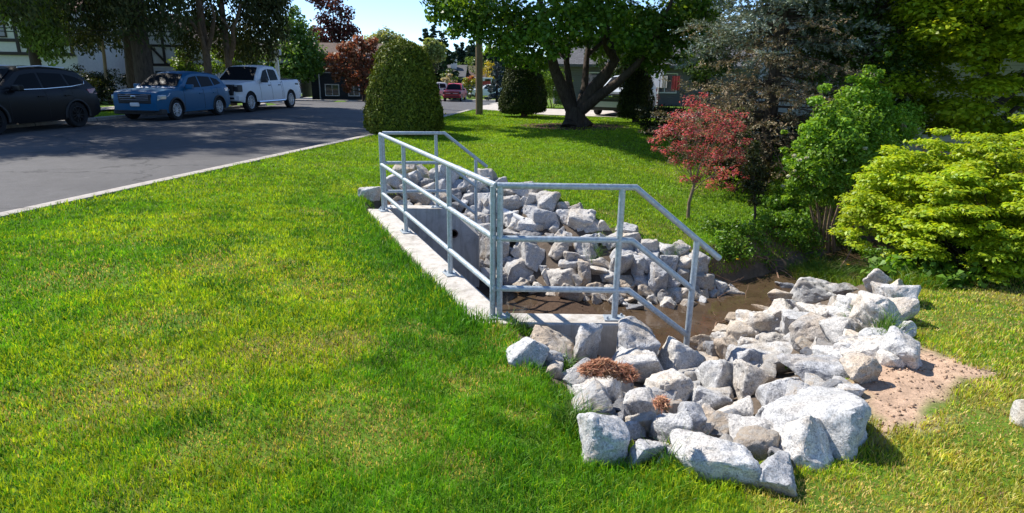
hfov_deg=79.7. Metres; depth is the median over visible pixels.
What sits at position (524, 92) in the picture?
clipped hedge
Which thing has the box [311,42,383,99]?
slate house
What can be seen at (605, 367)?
needle litter
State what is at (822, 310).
rock
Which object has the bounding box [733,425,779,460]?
rock
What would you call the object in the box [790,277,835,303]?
rock
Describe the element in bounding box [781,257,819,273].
grass tussock
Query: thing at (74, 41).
tree
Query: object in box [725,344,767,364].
rock
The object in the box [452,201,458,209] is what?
rock
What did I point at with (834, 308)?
rock
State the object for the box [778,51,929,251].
bright green shrub
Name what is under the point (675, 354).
rock
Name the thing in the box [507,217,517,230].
rock
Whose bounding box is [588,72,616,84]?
window
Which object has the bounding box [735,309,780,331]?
rock
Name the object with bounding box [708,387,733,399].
rock
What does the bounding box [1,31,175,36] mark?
overhead cable
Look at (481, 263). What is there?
rock
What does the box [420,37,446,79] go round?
pale tree
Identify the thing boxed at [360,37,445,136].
clipped hedge
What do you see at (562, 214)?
rock
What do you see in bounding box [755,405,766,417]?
rock
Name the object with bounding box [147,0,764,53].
sky
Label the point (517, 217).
plastic pipe
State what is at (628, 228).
rock
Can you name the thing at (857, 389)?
rock
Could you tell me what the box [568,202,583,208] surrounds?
rock
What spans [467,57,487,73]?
garden shrub
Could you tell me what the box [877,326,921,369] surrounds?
rock
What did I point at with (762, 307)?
rock
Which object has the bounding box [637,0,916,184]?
spruce tree
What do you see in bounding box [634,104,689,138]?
dark shrub
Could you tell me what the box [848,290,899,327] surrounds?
rock
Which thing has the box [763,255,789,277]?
branch
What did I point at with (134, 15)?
deciduous tree
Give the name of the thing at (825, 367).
rock
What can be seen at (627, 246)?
rock
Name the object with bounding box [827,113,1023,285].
yellow green bush
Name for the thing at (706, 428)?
rock
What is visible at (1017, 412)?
rock
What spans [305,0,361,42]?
purple leaved tree
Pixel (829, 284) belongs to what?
rock
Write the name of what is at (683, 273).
rock
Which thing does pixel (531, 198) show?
rock
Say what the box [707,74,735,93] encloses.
window
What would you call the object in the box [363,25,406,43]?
pale tree
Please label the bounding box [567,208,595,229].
rock
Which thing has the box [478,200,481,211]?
rock
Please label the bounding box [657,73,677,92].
window
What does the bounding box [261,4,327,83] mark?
leafy tree
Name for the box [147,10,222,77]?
timbered house
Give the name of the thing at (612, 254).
rock
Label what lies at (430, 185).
rock
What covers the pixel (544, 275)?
rock
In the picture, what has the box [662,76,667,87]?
hanging cloth
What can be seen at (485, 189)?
rock
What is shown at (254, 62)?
lit shrub
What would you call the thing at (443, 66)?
tall conifer
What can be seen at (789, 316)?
rock
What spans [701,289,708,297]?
rock
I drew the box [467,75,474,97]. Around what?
garden shrub
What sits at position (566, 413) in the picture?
grass tussock
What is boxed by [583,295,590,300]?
rock
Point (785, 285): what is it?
rock
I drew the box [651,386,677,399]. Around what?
rock
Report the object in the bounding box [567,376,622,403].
rock
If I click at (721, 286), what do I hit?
rock
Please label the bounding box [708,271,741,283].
branch
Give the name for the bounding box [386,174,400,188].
rock
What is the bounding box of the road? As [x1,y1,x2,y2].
[0,99,494,211]
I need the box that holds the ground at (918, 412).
[0,84,1023,512]
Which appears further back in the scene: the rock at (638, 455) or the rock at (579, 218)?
the rock at (579, 218)
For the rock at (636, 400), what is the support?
on the ground at (918, 412)
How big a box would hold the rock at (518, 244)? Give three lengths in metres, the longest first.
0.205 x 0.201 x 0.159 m
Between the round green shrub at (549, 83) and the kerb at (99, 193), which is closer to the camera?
the kerb at (99, 193)
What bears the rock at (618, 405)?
on the ground at (918, 412)
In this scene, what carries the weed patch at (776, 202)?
on the ground at (918, 412)
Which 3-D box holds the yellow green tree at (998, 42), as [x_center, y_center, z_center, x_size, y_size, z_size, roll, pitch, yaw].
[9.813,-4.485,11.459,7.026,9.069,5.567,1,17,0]
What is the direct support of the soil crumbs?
on the ground at (918, 412)
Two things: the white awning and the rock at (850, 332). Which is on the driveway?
the white awning
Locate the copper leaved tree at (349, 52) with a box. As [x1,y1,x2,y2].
[323,34,378,101]
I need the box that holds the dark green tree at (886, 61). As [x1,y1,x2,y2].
[784,0,991,192]
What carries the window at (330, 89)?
in the slate house at (324, 86)
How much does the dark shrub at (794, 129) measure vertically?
1.489 m
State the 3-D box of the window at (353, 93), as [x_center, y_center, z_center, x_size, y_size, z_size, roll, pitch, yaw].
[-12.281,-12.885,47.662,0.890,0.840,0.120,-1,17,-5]
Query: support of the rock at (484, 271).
on the ground at (918, 412)
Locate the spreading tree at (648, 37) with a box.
[419,0,723,126]
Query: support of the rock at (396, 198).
on the ground at (918, 412)
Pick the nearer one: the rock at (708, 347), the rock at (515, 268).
the rock at (708, 347)
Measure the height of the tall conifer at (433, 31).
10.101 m
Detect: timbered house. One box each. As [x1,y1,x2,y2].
[0,2,126,99]
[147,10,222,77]
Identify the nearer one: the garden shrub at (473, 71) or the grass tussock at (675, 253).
the grass tussock at (675, 253)
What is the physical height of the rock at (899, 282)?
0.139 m
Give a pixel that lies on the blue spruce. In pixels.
(492, 89)
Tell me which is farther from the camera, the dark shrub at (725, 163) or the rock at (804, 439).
the dark shrub at (725, 163)
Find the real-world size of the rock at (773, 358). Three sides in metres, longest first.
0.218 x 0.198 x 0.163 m
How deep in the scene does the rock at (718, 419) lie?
3.39 m
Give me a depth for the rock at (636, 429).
3.18 m
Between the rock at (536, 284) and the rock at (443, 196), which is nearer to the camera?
the rock at (536, 284)
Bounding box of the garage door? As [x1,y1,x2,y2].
[153,68,179,73]
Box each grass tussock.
[500,309,557,336]
[525,383,612,436]
[557,345,582,372]
[583,244,603,262]
[637,426,711,482]
[649,237,686,254]
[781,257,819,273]
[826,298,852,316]
[835,259,872,275]
[861,303,929,332]
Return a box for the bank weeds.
[710,206,840,262]
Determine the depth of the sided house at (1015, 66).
15.76 m
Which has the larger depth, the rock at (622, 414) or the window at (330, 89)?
the window at (330, 89)
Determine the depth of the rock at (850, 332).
4.45 m
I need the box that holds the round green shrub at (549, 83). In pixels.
[541,67,572,107]
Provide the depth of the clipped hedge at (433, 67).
19.47 m
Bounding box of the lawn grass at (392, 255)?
[0,105,1023,512]
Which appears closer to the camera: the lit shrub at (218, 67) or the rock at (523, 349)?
the rock at (523, 349)
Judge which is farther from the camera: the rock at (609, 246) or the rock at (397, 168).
the rock at (397, 168)
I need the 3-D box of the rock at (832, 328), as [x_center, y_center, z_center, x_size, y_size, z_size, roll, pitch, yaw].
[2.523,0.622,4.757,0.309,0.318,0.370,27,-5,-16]
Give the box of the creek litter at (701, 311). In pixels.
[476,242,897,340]
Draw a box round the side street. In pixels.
[267,101,331,103]
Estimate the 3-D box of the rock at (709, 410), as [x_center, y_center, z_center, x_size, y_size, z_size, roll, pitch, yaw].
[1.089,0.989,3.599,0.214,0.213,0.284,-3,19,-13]
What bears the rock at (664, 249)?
on the ground at (918, 412)
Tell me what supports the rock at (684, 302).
on the creek gravel
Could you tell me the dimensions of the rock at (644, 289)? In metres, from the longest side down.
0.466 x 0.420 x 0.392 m
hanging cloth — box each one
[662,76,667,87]
[671,76,679,89]
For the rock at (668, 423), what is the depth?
3.11 m
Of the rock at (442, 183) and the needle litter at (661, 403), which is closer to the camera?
the needle litter at (661, 403)
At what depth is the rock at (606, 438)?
2.82 m
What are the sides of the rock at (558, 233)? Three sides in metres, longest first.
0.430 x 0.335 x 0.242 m
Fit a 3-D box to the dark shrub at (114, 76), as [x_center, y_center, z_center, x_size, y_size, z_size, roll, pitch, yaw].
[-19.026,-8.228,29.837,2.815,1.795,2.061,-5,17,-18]
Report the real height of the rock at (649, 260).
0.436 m
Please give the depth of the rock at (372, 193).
9.48 m
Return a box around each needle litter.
[576,355,627,379]
[613,361,642,384]
[649,394,671,412]
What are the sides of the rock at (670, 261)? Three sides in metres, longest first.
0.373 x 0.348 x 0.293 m
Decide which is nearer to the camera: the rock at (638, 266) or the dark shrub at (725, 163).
the rock at (638, 266)
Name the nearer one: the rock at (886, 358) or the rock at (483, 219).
the rock at (886, 358)
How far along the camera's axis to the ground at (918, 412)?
3.52 m
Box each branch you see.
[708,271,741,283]
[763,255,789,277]
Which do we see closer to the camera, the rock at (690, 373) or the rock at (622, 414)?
the rock at (622, 414)
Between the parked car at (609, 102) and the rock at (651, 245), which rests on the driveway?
the parked car at (609, 102)
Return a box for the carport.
[463,77,492,84]
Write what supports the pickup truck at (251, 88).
on the road
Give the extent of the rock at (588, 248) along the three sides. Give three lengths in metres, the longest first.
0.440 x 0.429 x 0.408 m
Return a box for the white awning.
[650,69,663,106]
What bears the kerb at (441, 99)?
on the road
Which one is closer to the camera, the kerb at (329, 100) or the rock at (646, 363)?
the rock at (646, 363)
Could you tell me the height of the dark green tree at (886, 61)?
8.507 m
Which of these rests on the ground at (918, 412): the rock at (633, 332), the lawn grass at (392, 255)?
the lawn grass at (392, 255)
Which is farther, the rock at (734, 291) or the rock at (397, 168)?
the rock at (397, 168)
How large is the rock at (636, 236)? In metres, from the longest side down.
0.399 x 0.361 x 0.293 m
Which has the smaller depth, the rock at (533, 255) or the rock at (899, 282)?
the rock at (899, 282)
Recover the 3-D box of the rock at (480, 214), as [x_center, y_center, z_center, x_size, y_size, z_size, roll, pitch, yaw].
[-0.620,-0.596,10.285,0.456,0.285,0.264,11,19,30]
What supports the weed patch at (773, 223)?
on the ground at (918, 412)
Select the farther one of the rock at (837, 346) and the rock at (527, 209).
the rock at (527, 209)
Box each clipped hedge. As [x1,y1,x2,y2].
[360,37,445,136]
[416,43,443,112]
[497,59,548,116]
[616,52,654,122]
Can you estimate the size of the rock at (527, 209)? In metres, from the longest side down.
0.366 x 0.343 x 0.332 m
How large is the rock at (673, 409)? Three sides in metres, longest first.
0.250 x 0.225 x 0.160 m
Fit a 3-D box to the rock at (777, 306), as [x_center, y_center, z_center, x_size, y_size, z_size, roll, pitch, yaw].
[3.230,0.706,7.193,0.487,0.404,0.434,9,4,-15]
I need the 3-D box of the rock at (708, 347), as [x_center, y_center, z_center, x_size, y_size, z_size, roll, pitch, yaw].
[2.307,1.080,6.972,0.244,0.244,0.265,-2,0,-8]
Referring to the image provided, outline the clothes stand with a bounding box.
[658,75,682,112]
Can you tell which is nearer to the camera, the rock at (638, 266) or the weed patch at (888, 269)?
the weed patch at (888, 269)
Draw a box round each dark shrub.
[66,63,111,101]
[75,69,116,104]
[94,68,127,104]
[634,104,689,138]
[669,99,718,142]
[700,144,776,193]
[712,105,779,148]
[773,112,830,163]
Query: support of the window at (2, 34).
in the timbered house at (13, 52)
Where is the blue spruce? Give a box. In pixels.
[484,62,502,102]
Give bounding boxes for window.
[0,16,6,36]
[325,84,339,95]
[348,85,359,95]
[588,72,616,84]
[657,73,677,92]
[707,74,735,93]
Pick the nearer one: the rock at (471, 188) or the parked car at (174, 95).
the rock at (471, 188)
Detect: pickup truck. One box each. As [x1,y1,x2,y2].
[208,65,301,111]
[437,82,455,98]
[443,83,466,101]
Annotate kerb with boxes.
[0,109,471,220]
[6,100,265,128]
[295,99,361,101]
[297,97,494,100]
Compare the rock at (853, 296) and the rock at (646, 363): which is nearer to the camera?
the rock at (646, 363)
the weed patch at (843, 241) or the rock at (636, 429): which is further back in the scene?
the weed patch at (843, 241)
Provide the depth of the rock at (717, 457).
2.69 m
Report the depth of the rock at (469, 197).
10.56 m
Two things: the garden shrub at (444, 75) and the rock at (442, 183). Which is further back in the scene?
the garden shrub at (444, 75)
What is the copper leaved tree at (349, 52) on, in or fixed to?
on the ground at (918, 412)
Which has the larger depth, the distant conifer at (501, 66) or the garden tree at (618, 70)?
the distant conifer at (501, 66)
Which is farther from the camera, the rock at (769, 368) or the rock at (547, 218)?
the rock at (547, 218)
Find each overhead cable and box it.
[0,27,172,31]
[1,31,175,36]
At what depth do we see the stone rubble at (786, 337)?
6.41 m
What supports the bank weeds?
on the ground at (918, 412)
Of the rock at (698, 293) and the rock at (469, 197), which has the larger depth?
the rock at (469, 197)
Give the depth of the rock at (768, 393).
3.66 m
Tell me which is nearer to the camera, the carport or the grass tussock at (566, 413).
the grass tussock at (566, 413)
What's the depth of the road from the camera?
14.66 m
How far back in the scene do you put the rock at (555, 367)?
3.89 m
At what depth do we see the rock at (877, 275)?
5.99 m
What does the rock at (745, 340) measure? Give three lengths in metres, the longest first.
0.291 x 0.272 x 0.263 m
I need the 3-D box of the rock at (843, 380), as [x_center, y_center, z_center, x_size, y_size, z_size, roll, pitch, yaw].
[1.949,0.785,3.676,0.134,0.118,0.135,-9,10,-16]
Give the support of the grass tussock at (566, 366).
on the ground at (918, 412)
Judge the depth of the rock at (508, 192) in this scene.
10.56 m
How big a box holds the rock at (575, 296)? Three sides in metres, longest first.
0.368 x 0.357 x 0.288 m
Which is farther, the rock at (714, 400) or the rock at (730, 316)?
the rock at (730, 316)
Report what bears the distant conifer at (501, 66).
on the ground at (918, 412)
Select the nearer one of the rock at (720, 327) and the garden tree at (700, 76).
the rock at (720, 327)
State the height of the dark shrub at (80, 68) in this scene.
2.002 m
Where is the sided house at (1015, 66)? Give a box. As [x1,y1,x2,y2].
[752,1,1023,157]
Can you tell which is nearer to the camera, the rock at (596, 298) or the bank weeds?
the rock at (596, 298)
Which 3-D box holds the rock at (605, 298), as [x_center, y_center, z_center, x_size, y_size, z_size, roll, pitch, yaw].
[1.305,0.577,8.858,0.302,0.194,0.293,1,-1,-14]
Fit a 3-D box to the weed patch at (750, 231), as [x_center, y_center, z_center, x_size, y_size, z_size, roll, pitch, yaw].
[4.026,-0.236,10.364,0.799,0.800,0.798,1,17,0]
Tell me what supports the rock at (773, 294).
on the ground at (918, 412)
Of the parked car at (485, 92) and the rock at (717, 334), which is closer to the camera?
the rock at (717, 334)
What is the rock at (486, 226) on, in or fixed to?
on the ground at (918, 412)
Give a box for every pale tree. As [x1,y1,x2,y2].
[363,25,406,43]
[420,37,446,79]
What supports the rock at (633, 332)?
on the rock at (646, 363)
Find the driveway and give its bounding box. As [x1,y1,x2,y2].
[483,104,698,118]
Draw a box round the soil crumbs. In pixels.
[853,344,995,432]
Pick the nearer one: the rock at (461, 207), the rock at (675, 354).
the rock at (675, 354)
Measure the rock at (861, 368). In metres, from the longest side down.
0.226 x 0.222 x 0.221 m
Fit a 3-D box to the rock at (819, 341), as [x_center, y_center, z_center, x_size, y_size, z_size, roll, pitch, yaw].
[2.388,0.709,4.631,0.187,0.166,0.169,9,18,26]
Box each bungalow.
[447,59,468,88]
[465,66,488,92]
[553,36,760,106]
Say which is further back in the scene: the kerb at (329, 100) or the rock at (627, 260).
the kerb at (329, 100)
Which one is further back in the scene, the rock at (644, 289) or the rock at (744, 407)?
the rock at (644, 289)
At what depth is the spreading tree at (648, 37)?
18.36 m
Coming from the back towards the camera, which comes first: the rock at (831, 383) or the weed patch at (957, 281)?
the weed patch at (957, 281)
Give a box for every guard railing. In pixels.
[378,132,496,315]
[489,182,721,345]
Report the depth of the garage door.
38.95 m
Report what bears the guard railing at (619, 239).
on the culvert headwall
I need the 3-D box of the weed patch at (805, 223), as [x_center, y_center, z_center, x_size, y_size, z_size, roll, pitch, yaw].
[5.188,-0.558,11.132,0.861,0.640,0.813,1,17,0]
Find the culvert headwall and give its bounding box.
[368,205,659,357]
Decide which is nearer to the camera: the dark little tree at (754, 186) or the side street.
the dark little tree at (754, 186)
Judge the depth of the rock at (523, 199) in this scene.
10.43 m
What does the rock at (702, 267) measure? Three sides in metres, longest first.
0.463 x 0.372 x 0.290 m
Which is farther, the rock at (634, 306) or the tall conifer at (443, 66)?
the tall conifer at (443, 66)
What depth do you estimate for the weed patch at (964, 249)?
6.74 m
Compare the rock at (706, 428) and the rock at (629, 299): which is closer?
the rock at (706, 428)
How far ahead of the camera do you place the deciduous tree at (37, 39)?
24.55 m
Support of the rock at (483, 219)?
on the ground at (918, 412)
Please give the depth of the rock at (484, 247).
9.63 m
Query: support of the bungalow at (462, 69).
on the ground at (918, 412)
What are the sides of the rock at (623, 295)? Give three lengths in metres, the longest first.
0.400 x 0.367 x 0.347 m
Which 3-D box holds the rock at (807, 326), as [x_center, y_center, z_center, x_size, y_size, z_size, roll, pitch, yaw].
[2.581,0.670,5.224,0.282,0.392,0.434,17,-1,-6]
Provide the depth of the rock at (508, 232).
9.79 m
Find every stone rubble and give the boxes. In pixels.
[390,186,719,306]
[562,293,874,374]
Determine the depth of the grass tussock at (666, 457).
2.77 m
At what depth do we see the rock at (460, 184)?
10.84 m
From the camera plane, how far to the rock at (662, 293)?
8.73 m
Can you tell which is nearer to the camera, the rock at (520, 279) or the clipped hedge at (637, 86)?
the rock at (520, 279)
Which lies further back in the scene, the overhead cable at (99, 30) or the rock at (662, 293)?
the overhead cable at (99, 30)
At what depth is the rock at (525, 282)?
9.00 m
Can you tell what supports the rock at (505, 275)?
on the ground at (918, 412)
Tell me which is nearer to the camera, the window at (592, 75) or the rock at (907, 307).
the rock at (907, 307)
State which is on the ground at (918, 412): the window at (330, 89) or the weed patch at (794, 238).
the weed patch at (794, 238)
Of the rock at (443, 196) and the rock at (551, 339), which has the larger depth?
the rock at (443, 196)
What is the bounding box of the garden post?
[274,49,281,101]
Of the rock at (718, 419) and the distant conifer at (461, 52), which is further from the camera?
the distant conifer at (461, 52)
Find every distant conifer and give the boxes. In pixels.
[448,51,458,64]
[455,42,466,64]
[463,39,486,80]
[487,46,503,80]
[497,55,509,79]
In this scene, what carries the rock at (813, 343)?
on the ground at (918, 412)
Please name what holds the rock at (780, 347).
on the ground at (918, 412)
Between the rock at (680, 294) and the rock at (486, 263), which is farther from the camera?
the rock at (486, 263)
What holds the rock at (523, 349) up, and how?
on the ground at (918, 412)
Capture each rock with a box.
[358,186,380,200]
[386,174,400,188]
[388,196,401,203]
[392,164,412,173]
[394,184,414,198]
[398,187,430,204]
[406,164,416,171]
[408,170,424,184]
[416,164,428,177]
[418,178,433,186]
[421,182,434,188]
[428,165,440,180]
[429,195,440,205]
[433,192,446,203]
[438,164,461,183]
[439,178,446,189]
[452,179,466,192]
[452,188,461,201]
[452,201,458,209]
[457,196,468,211]
[462,192,473,205]
[464,176,491,192]
[464,205,473,213]
[467,186,488,192]
[467,212,486,220]
[468,185,481,192]
[473,192,496,213]
[478,168,497,180]
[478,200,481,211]
[478,215,488,223]
[478,223,489,234]
[479,267,496,277]
[480,232,509,261]
[480,259,485,266]
[481,213,496,222]
[483,258,489,267]
[494,176,507,181]
[496,189,514,195]
[503,195,521,209]
[503,210,518,227]
[503,228,520,235]
[503,257,533,285]
[503,272,510,285]
[506,337,549,369]
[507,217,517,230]
[510,245,521,257]
[512,181,533,197]
[512,279,529,285]
[514,276,530,282]
[515,242,522,248]
[516,217,544,231]
[519,230,542,244]
[520,196,526,206]
[521,204,537,218]
[521,242,545,271]
[525,192,537,204]
[528,189,543,193]
[529,282,541,293]
[530,325,574,363]
[532,208,559,228]
[535,190,560,211]
[541,268,549,285]
[543,350,563,368]
[545,292,554,295]
[546,268,576,285]
[546,360,563,378]
[548,233,569,259]
[554,231,571,245]
[555,201,569,210]
[556,209,568,224]
[558,259,577,269]
[558,283,583,301]
[561,364,582,378]
[563,251,580,260]
[563,365,591,384]
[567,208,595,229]
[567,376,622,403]
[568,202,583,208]
[572,274,581,286]
[572,379,612,414]
[573,323,602,360]
[573,357,590,366]
[574,233,598,254]
[577,259,590,286]
[577,412,629,466]
[580,255,595,264]
[581,243,598,262]
[583,282,604,296]
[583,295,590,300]
[584,218,598,232]
[588,257,608,269]
[590,265,607,274]
[591,293,601,303]
[598,220,609,230]
[598,233,606,245]
[598,293,607,300]
[599,270,613,283]
[602,408,615,414]
[603,284,626,298]
[606,231,616,249]
[607,293,623,305]
[608,253,633,274]
[609,247,637,259]
[611,346,663,382]
[612,394,630,414]
[615,222,638,232]
[615,408,627,420]
[616,316,660,353]
[619,275,635,289]
[621,381,633,392]
[622,243,633,249]
[623,232,641,246]
[623,387,664,414]
[624,295,642,302]
[624,411,656,435]
[625,421,645,439]
[626,252,645,277]
[626,303,644,309]
[626,439,668,468]
[633,274,647,286]
[638,251,659,274]
[638,279,657,300]
[639,239,659,253]
[643,368,693,400]
[647,262,667,293]
[649,411,692,442]
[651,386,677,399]
[657,288,675,301]
[657,336,705,370]
[657,394,679,413]
[658,242,674,254]
[659,255,678,270]
[660,296,676,308]
[666,444,679,465]
[667,274,680,286]
[668,287,688,302]
[669,428,760,485]
[672,240,690,256]
[675,255,698,271]
[677,268,689,280]
[677,401,706,429]
[678,367,696,380]
[680,299,696,306]
[684,284,701,300]
[686,252,708,273]
[687,383,697,400]
[688,272,714,289]
[689,334,715,351]
[689,385,732,410]
[691,423,714,434]
[695,360,735,394]
[699,351,719,360]
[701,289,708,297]
[702,341,717,355]
[702,403,715,417]
[706,410,728,433]
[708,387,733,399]
[709,428,722,437]
[710,331,725,338]
[712,323,726,331]
[713,335,737,358]
[714,278,727,292]
[717,396,753,416]
[720,433,732,441]
[724,285,744,294]
[724,409,739,414]
[725,312,735,322]
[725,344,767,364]
[726,320,760,339]
[728,413,774,439]
[733,358,774,399]
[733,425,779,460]
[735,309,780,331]
[738,337,758,345]
[741,341,792,353]
[749,450,796,496]
[751,304,768,309]
[755,377,799,405]
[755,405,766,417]
[759,332,784,342]
[759,362,776,380]
[760,353,792,373]
[761,386,870,460]
[765,298,793,320]
[767,289,792,300]
[767,446,796,471]
[775,281,794,288]
[775,416,833,472]
[776,353,849,381]
[781,308,809,334]
[785,379,809,395]
[786,299,798,307]
[788,312,826,352]
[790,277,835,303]
[795,302,830,317]
[795,336,812,349]
[800,347,812,354]
[804,373,824,385]
[810,337,816,348]
[812,345,842,357]
[815,278,836,295]
[816,338,833,345]
[819,316,863,343]
[821,379,842,387]
[828,294,852,316]
[832,282,858,294]
[832,375,851,383]
[833,342,851,351]
[836,384,864,396]
[838,335,882,357]
[839,353,881,384]
[842,329,857,336]
[846,293,857,307]
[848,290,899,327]
[858,327,888,336]
[863,268,892,292]
[870,281,889,295]
[871,320,916,336]
[876,349,905,367]
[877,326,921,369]
[880,285,920,298]
[887,297,919,320]
[890,279,903,285]
[1009,399,1023,427]
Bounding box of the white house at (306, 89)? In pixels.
[235,40,311,97]
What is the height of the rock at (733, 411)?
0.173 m
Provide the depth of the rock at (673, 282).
8.91 m
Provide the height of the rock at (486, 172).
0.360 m
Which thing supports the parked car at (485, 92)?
on the ground at (918, 412)
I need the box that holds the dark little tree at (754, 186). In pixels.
[737,140,769,229]
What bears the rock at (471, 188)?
on the ground at (918, 412)
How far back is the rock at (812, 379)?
3.77 m
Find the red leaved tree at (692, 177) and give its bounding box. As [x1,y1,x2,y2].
[647,92,752,217]
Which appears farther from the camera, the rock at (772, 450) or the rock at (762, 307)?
the rock at (762, 307)
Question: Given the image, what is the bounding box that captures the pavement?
[101,106,114,109]
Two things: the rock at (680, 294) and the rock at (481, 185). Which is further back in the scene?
the rock at (481, 185)
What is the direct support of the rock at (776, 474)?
on the ground at (918, 412)
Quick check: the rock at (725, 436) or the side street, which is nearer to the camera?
the rock at (725, 436)
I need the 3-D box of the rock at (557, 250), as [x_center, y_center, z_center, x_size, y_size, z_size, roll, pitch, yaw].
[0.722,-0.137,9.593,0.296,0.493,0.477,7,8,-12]
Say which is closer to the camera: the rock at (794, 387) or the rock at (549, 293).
the rock at (794, 387)
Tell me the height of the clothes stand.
1.714 m
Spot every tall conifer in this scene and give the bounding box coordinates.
[418,28,440,79]
[428,25,440,68]
[435,30,463,83]
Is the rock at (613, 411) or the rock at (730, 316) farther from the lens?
the rock at (730, 316)
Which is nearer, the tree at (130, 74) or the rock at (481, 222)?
the rock at (481, 222)
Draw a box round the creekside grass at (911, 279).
[788,243,965,289]
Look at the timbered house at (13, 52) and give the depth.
32.25 m
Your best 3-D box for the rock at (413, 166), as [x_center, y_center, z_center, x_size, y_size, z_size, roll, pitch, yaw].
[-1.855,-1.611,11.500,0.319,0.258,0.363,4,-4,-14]
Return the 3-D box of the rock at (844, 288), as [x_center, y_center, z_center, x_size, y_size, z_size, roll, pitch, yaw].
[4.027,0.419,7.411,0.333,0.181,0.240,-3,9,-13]
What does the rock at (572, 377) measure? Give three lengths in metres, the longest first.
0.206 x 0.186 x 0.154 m
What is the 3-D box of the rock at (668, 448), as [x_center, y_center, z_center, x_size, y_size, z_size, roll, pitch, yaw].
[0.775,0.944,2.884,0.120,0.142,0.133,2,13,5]
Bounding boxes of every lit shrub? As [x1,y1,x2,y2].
[166,49,203,71]
[203,43,238,77]
[237,47,266,64]
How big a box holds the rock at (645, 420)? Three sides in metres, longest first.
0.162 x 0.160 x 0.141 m
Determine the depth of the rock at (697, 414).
3.22 m
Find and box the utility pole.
[476,40,482,114]
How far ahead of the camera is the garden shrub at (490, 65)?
90.39 m
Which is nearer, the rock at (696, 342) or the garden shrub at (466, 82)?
the rock at (696, 342)
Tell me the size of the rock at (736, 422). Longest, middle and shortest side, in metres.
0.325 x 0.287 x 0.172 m
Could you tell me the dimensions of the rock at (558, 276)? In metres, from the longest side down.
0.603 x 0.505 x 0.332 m
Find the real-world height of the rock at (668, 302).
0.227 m
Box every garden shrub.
[439,68,457,80]
[441,73,456,84]
[457,56,474,75]
[462,77,475,97]
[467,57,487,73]
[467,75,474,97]
[483,60,494,80]
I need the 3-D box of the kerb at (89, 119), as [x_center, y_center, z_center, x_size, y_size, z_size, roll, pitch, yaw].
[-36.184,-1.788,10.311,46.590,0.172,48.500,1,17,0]
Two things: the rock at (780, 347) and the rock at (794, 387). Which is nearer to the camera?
the rock at (794, 387)
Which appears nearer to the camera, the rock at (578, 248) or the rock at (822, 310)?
the rock at (822, 310)
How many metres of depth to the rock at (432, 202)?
10.25 m
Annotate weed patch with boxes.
[694,214,733,231]
[710,227,755,262]
[725,217,777,270]
[747,207,794,247]
[757,181,799,209]
[777,208,827,260]
[779,207,822,245]
[825,226,866,252]
[854,242,899,259]
[856,248,946,284]
[898,261,987,289]
[934,233,977,264]
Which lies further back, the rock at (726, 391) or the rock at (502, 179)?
the rock at (502, 179)
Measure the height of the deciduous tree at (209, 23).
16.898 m
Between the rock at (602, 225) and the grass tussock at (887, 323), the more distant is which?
the rock at (602, 225)
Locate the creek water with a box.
[487,237,983,349]
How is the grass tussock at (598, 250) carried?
on the rock at (601, 261)
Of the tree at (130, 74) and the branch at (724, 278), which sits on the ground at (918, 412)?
the tree at (130, 74)
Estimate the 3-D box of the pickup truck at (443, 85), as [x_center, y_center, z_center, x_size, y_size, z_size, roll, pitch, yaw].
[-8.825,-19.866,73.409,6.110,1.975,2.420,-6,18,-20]
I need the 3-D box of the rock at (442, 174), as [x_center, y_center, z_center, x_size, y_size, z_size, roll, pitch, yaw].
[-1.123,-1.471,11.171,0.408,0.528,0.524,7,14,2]
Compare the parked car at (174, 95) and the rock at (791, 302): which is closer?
the rock at (791, 302)
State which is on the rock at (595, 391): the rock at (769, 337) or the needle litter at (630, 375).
the needle litter at (630, 375)
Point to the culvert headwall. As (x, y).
(430, 252)
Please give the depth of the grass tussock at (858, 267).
10.32 m
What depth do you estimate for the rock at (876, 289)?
5.41 m
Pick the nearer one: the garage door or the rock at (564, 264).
the rock at (564, 264)
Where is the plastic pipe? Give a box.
[503,208,524,220]
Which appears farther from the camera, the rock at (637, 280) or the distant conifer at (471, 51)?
the distant conifer at (471, 51)
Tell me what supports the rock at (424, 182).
on the ground at (918, 412)
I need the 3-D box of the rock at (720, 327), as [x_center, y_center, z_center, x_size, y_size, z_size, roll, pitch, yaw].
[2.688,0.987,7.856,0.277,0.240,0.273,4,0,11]
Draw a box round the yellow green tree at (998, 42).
[860,0,1023,200]
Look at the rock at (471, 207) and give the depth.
10.38 m
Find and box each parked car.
[0,65,100,133]
[111,71,229,119]
[469,84,501,96]
[591,75,656,113]
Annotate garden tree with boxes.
[590,23,624,76]
[678,0,741,102]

